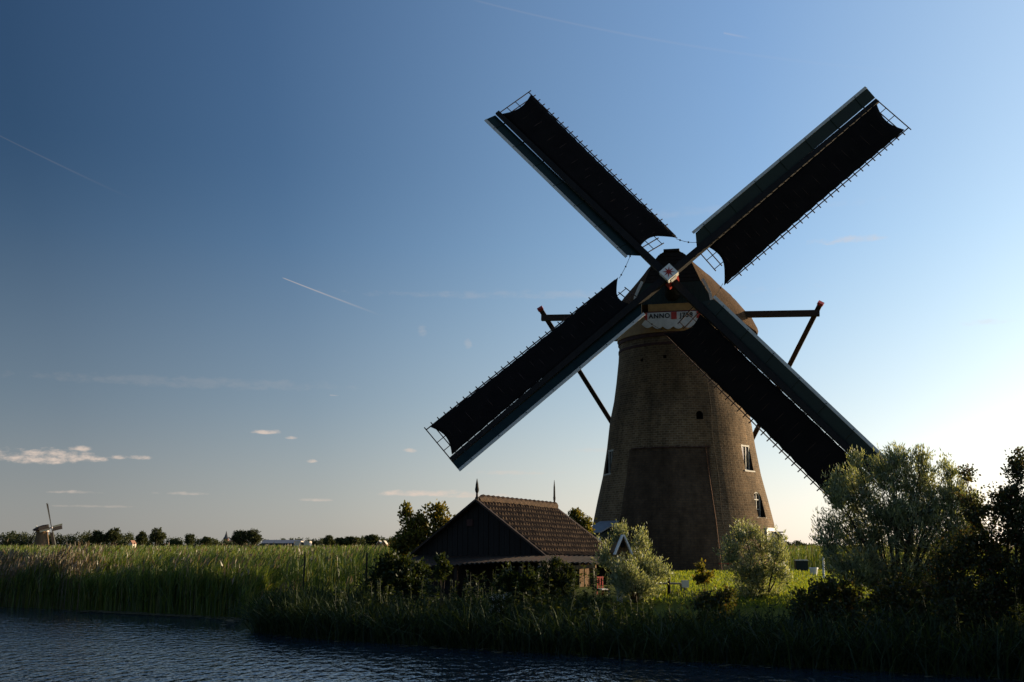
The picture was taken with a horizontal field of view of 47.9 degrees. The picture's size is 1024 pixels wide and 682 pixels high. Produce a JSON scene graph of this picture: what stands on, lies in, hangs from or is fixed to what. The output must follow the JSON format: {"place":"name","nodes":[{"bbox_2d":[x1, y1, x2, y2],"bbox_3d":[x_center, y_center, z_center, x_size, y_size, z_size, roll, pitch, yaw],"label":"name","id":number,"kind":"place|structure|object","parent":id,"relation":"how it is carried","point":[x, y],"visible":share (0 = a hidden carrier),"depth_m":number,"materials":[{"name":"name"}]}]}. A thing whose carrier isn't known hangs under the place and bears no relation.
{"place":"outdoors","nodes":[
{"label":"outdoors","id":0,"kind":"place"},
{"bbox_2d":[0,607,1023,681],"bbox_3d":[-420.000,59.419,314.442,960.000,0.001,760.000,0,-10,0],"label":"water","id":1,"kind":"structure","parent":0,"point":[53,645],"depth_m":21.24,"materials":[{"name":"blue liquid"}]},
{"bbox_2d":[0,0,1023,548],"label":"sky","id":2,"kind":"structure","parent":0,"point":[251,251],"materials":[{"name":"blue"}]},
{"bbox_2d":[1,549,1023,677],"bbox_3d":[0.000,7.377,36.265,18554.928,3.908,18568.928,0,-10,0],"label":"ground","id":3,"kind":"structure","parent":0,"point":[660,606],"depth_m":26.12,"materials":[{"name":"green plant"}]},
{"bbox_2d":[26,503,62,548],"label":"windmill","id":4,"kind":"object","parent":3,"relation":"on","point":[41,537],"visible":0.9,"depth_m":638.85,"materials":[{"name":"brick"}]},
{"bbox_2d":[86,530,106,545],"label":"tree","id":5,"kind":"object","parent":3,"relation":"on","point":[97,537],"visible":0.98,"depth_m":628.22,"materials":[{"name":"green plant"}]},
{"bbox_2d":[105,527,123,545],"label":"tree","id":6,"kind":"object","parent":3,"relation":"on","point":[112,535],"visible":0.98,"depth_m":629.42,"materials":[{"name":"green plant"}]},
{"bbox_2d":[128,540,136,547],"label":"house","id":7,"kind":"structure","parent":3,"relation":"on","point":[131,542],"depth_m":607.87,"materials":[{"name":"orange brick"}]},
{"bbox_2d":[135,530,148,545],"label":"tree","id":8,"kind":"object","parent":3,"relation":"on","point":[141,538],"visible":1,"depth_m":560.59,"materials":[{"name":"green plant"}]},
{"bbox_2d":[148,527,166,546],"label":"tree","id":9,"kind":"object","parent":3,"relation":"on","point":[156,536],"visible":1,"depth_m":550.45,"materials":[{"name":"green plant"}]},
{"bbox_2d":[167,538,182,546],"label":"tree","id":10,"kind":"object","parent":3,"relation":"on","point":[175,541],"visible":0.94,"depth_m":510.67,"materials":[{"name":"green plant"}]},
{"bbox_2d":[184,533,195,544],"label":"tree","id":11,"kind":"object","parent":3,"relation":"on","point":[189,539],"visible":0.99,"depth_m":511.53,"materials":[{"name":"green plant"}]},
{"bbox_2d":[198,536,212,545],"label":"tree","id":12,"kind":"object","parent":3,"relation":"on","point":[206,540],"visible":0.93,"depth_m":550.12,"materials":[{"name":"green plant"}]},
{"bbox_2d":[223,531,245,544],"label":"church","id":13,"kind":"structure","parent":3,"relation":"on","point":[226,537],"depth_m":885.74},
{"bbox_2d":[229,529,249,546],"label":"tree","id":14,"kind":"object","parent":3,"relation":"on","point":[239,537],"visible":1,"depth_m":422.77,"materials":[{"name":"green plant"}]},
{"bbox_2d":[245,528,263,546],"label":"tree","id":15,"kind":"object","parent":3,"relation":"on","point":[254,536],"visible":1,"depth_m":422.92,"materials":[{"name":"green plant"}]},
{"bbox_2d":[261,540,311,547],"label":"farm building","id":16,"kind":"structure","parent":3,"relation":"on","point":[288,542],"depth_m":547.62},
{"bbox_2d":[303,552,305,591],"bbox_3d":[-6.372,7.416,35.246,0.055,1.896,0.058,4,-11,-22],"label":"post","id":17,"kind":"object","parent":3,"relation":"on","point":[304,569],"visible":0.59,"depth_m":35.30,"materials":[{"name":"brown wood"}]},
{"bbox_2d":[322,535,335,545],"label":"tree","id":18,"kind":"object","parent":3,"relation":"on","point":[328,540],"visible":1,"depth_m":511.53,"materials":[{"name":"green plant"}]},
{"bbox_2d":[333,537,347,545],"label":"tree","id":19,"kind":"object","parent":3,"relation":"on","point":[337,540],"visible":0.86,"depth_m":549.98,"materials":[{"name":"green plant"}]},
{"bbox_2d":[340,535,359,546],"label":"tree","id":20,"kind":"object","parent":3,"relation":"on","point":[350,540],"visible":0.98,"depth_m":550.26,"materials":[{"name":"green plant"}]},
{"bbox_2d":[365,553,367,590],"bbox_3d":[-4.339,7.242,34.261,0.060,1.830,0.063,4,-11,-22],"label":"post","id":21,"kind":"object","parent":3,"relation":"on","point":[366,566],"visible":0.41,"depth_m":34.35,"materials":[{"name":"brown wood"}]},
{"bbox_2d":[364,534,379,545],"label":"tree","id":22,"kind":"object","parent":3,"relation":"on","point":[371,539],"visible":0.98,"depth_m":589.15,"materials":[{"name":"green plant"}]},
{"bbox_2d":[376,541,387,546],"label":"house","id":23,"kind":"structure","parent":3,"relation":"on","point":[385,543],"depth_m":586.52,"materials":[{"name":"white glass"}]},
{"bbox_2d":[364,550,435,599],"bbox_3d":[-2.941,6.471,30.780,2.070,1.843,1.441,0,-10,0],"label":"elder bush","id":24,"kind":"object","parent":3,"relation":"on","point":[389,568],"visible":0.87,"depth_m":30.78,"materials":[{"name":"green plant"}]},
{"bbox_2d":[384,499,454,579],"bbox_3d":[-3.117,7.229,40.779,2.361,3.312,1.980,-8,-13,37],"label":"tree","id":25,"kind":"object","parent":3,"relation":"on","point":[415,533],"visible":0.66,"depth_m":40.80,"materials":[{"name":"green plant"}]},
{"bbox_2d":[431,552,453,613],"bbox_3d":[-1.673,5.939,27.387,0.569,1.855,0.473,0,-10,0],"label":"sapling","id":26,"kind":"object","parent":3,"relation":"on","point":[443,563],"visible":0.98,"depth_m":27.41,"materials":[{"name":"green plant"}]},
{"bbox_2d":[0,530,913,548],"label":"wood","id":27,"kind":"object","parent":3,"relation":"on","point":[24,539],"visible":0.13,"depth_m":697.73,"materials":[{"name":"green plant"}]},
{"bbox_2d":[487,592,513,649],"bbox_3d":[-0.235,5.855,23.802,0.584,1.359,0.461,0,-10,0],"label":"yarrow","id":28,"kind":"object","parent":3,"relation":"on","point":[497,601],"visible":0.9,"depth_m":23.84,"materials":[{"name":"green plant"}]},
{"bbox_2d":[394,480,615,600],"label":"shed","id":29,"kind":"structure","parent":3,"relation":"on","point":[487,534],"depth_m":34.62,"materials":[{"name":"brown wood"}]},
{"bbox_2d":[0,539,1019,617],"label":"reed bed","id":30,"kind":"object","parent":3,"relation":"on","point":[104,589],"visible":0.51,"depth_m":40.62,"materials":[{"name":"green plant"}]},
{"bbox_2d":[484,560,545,603],"bbox_3d":[0.094,6.094,28.417,1.575,1.348,1.280,0,-10,0],"label":"elder bush","id":31,"kind":"object","parent":3,"relation":"on","point":[528,581],"visible":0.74,"depth_m":28.25,"materials":[{"name":"green plant"}]},
{"bbox_2d":[536,554,585,600],"bbox_3d":[1.189,6.043,28.790,1.198,1.403,0.922,3,-11,-18],"label":"bush","id":32,"kind":"object","parent":3,"relation":"on","point":[557,581],"visible":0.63,"depth_m":28.76,"materials":[{"name":"green plant"}]},
{"bbox_2d":[568,507,596,534],"bbox_3d":[2.629,7.761,44.286,1.152,2.764,0.948,4,-11,-19],"label":"fruit tree","id":33,"kind":"object","parent":3,"relation":"on","point":[575,515],"visible":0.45,"depth_m":44.34,"materials":[{"name":"green plant"}]},
{"bbox_2d":[597,576,608,592],"bbox_3d":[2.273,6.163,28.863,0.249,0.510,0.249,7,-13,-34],"label":"garden chair","id":34,"kind":"object","parent":3,"relation":"on","point":[600,588],"visible":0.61,"depth_m":28.95,"materials":[{"name":"white paint"}]},
{"bbox_2d":[193,571,1023,680],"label":"bank grass","id":35,"kind":"structure","parent":3,"relation":"on","point":[307,612],"depth_m":22.13,"materials":[{"name":"green plant"}]},
{"bbox_2d":[609,535,632,604],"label":"dovecote","id":36,"kind":"structure","parent":3,"relation":"on","point":[616,549],"depth_m":27.33,"materials":[{"name":"white paint"}]},
{"bbox_2d":[590,518,674,602],"bbox_3d":[2.877,5.238,27.292,2.026,2.138,1.662,0,-10,0],"label":"willow shrub","id":37,"kind":"object","parent":3,"relation":"on","point":[632,575],"visible":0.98,"depth_m":27.26,"materials":[{"name":"green plant"}]},
{"bbox_2d":[424,87,910,570],"bbox_3d":[9.126,-0.572,62.875,24.026,26.161,18.432,-2,-11,12],"label":"windmill","id":38,"kind":"object","parent":3,"relation":"on","point":[696,389],"visible":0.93,"depth_m":56.88,"materials":[{"name":"brick"}]},
{"bbox_2d":[604,449,612,475],"bbox_3d":[5.009,6.227,59.084,0.325,1.298,1.000,3,-11,-14],"label":"window","id":39,"kind":"structure","parent":38,"relation":"in","point":[610,452],"depth_m":59.36,"materials":[{"name":"white paint"}]},
{"bbox_2d":[741,444,754,471],"bbox_3d":[11.727,5.859,57.510,0.325,1.350,1.000,-9,-14,41],"label":"window","id":40,"kind":"structure","parent":38,"relation":"in","point":[745,448],"depth_m":57.69,"materials":[{"name":"white paint"}]},
{"bbox_2d":[754,492,764,517],"bbox_3d":[12.177,8.110,56.903,0.360,1.334,0.980,-8,-13,39],"label":"window","id":41,"kind":"structure","parent":38,"relation":"in","point":[757,498],"depth_m":57.17,"materials":[{"name":"white paint"}]},
{"bbox_2d":[765,528,774,565],"bbox_3d":[12.744,10.233,56.791,0.110,2.018,1.100,-6,-12,32],"label":"door","id":42,"kind":"structure","parent":38,"relation":"in","point":[772,530],"depth_m":56.99,"materials":[{"name":"white paint"}]},
{"bbox_2d":[667,575,670,593],"bbox_3d":[3.803,5.951,27.890,0.078,0.748,0.080,4,-11,-22],"label":"post","id":43,"kind":"object","parent":3,"relation":"on","point":[669,588],"visible":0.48,"depth_m":27.88,"materials":[{"name":"black wood"}]},
{"bbox_2d":[654,580,688,592],"bbox_3d":[3.569,6.002,28.039,1.385,0.360,0.495,1,-10,-4],"label":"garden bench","id":44,"kind":"object","parent":3,"relation":"on","point":[684,584],"visible":0.45,"depth_m":27.88,"materials":[{"name":"grey wood"}]},
{"bbox_2d":[332,545,1023,666],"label":"bank herbs","id":45,"kind":"object","parent":3,"relation":"on","point":[541,603],"visible":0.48,"depth_m":25.23,"materials":[{"name":"green plant"}]},
{"bbox_2d":[692,558,714,591],"bbox_3d":[4.490,5.615,26.938,0.561,1.097,0.464,4,-11,-19],"label":"sapling","id":46,"kind":"object","parent":3,"relation":"on","point":[702,578],"visible":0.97,"depth_m":26.91,"materials":[{"name":"green plant"}]},
{"bbox_2d":[685,583,739,620],"bbox_3d":[4.329,5.677,24.838,1.220,0.947,0.880,0,-10,0],"label":"bramble","id":47,"kind":"object","parent":3,"relation":"on","point":[724,596],"visible":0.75,"depth_m":24.81,"materials":[{"name":"green plant"}]},
{"bbox_2d":[712,516,795,598],"bbox_3d":[5.559,5.226,26.615,1.939,2.396,1.290,0,-10,0],"label":"willow shrub","id":48,"kind":"object","parent":3,"relation":"on","point":[752,579],"visible":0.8,"depth_m":26.46,"materials":[{"name":"green plant"}]},
{"bbox_2d":[809,567,817,574],"bbox_3d":[11.816,9.033,45.111,0.350,0.320,0.350,0,-10,0],"label":"flowerpot","id":49,"kind":"object","parent":3,"relation":"on","point":[813,570],"visible":0.81,"depth_m":45.00,"materials":[{"name":"white paint"}]},
{"bbox_2d":[822,557,824,577],"bbox_3d":[10.616,7.816,39.239,0.078,0.980,0.080,4,-11,-22],"label":"post","id":50,"kind":"object","parent":3,"relation":"on","point":[823,568],"visible":0.52,"depth_m":39.24,"materials":[{"name":"white paint"}]},
{"bbox_2d":[644,568,1006,607],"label":"lawn","id":51,"kind":"structure","parent":3,"relation":"on","point":[680,575],"depth_m":29.59,"materials":[{"name":"green plant"}]},
{"bbox_2d":[783,569,870,630],"bbox_3d":[6.380,5.232,22.920,1.838,1.348,1.177,0,-10,0],"label":"bramble","id":52,"kind":"object","parent":3,"relation":"on","point":[831,587],"visible":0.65,"depth_m":22.88,"materials":[{"name":"green plant"}]},
{"bbox_2d":[808,441,985,605],"bbox_3d":[8.338,3.955,24.749,3.966,3.669,2.136,0,-10,0],"label":"willow tree","id":53,"kind":"object","parent":3,"relation":"on","point":[902,518],"visible":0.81,"depth_m":24.57,"materials":[{"name":"green plant"}]},
{"bbox_2d":[859,567,975,625],"bbox_3d":[8.050,5.052,22.461,2.428,1.297,1.740,0,-10,0],"label":"bramble","id":54,"kind":"object","parent":3,"relation":"on","point":[911,597],"visible":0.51,"depth_m":22.62,"materials":[{"name":"green plant"}]},
{"bbox_2d":[923,446,1023,633],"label":"hawthorn bush","id":55,"kind":"object","parent":3,"relation":"on","point":[959,585],"visible":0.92,"depth_m":20.99,"materials":[{"name":"green plant"}]},
{"bbox_2d":[794,560,807,570],"bbox_3d":[13.557,10.530,53.987,0.600,0.555,0.540,-1,-10,6],"label":"storage box","id":56,"kind":"object","parent":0,"point":[801,565],"visible":0.81,"depth_m":53.75,"materials":[{"name":"green paint"}]}
]}

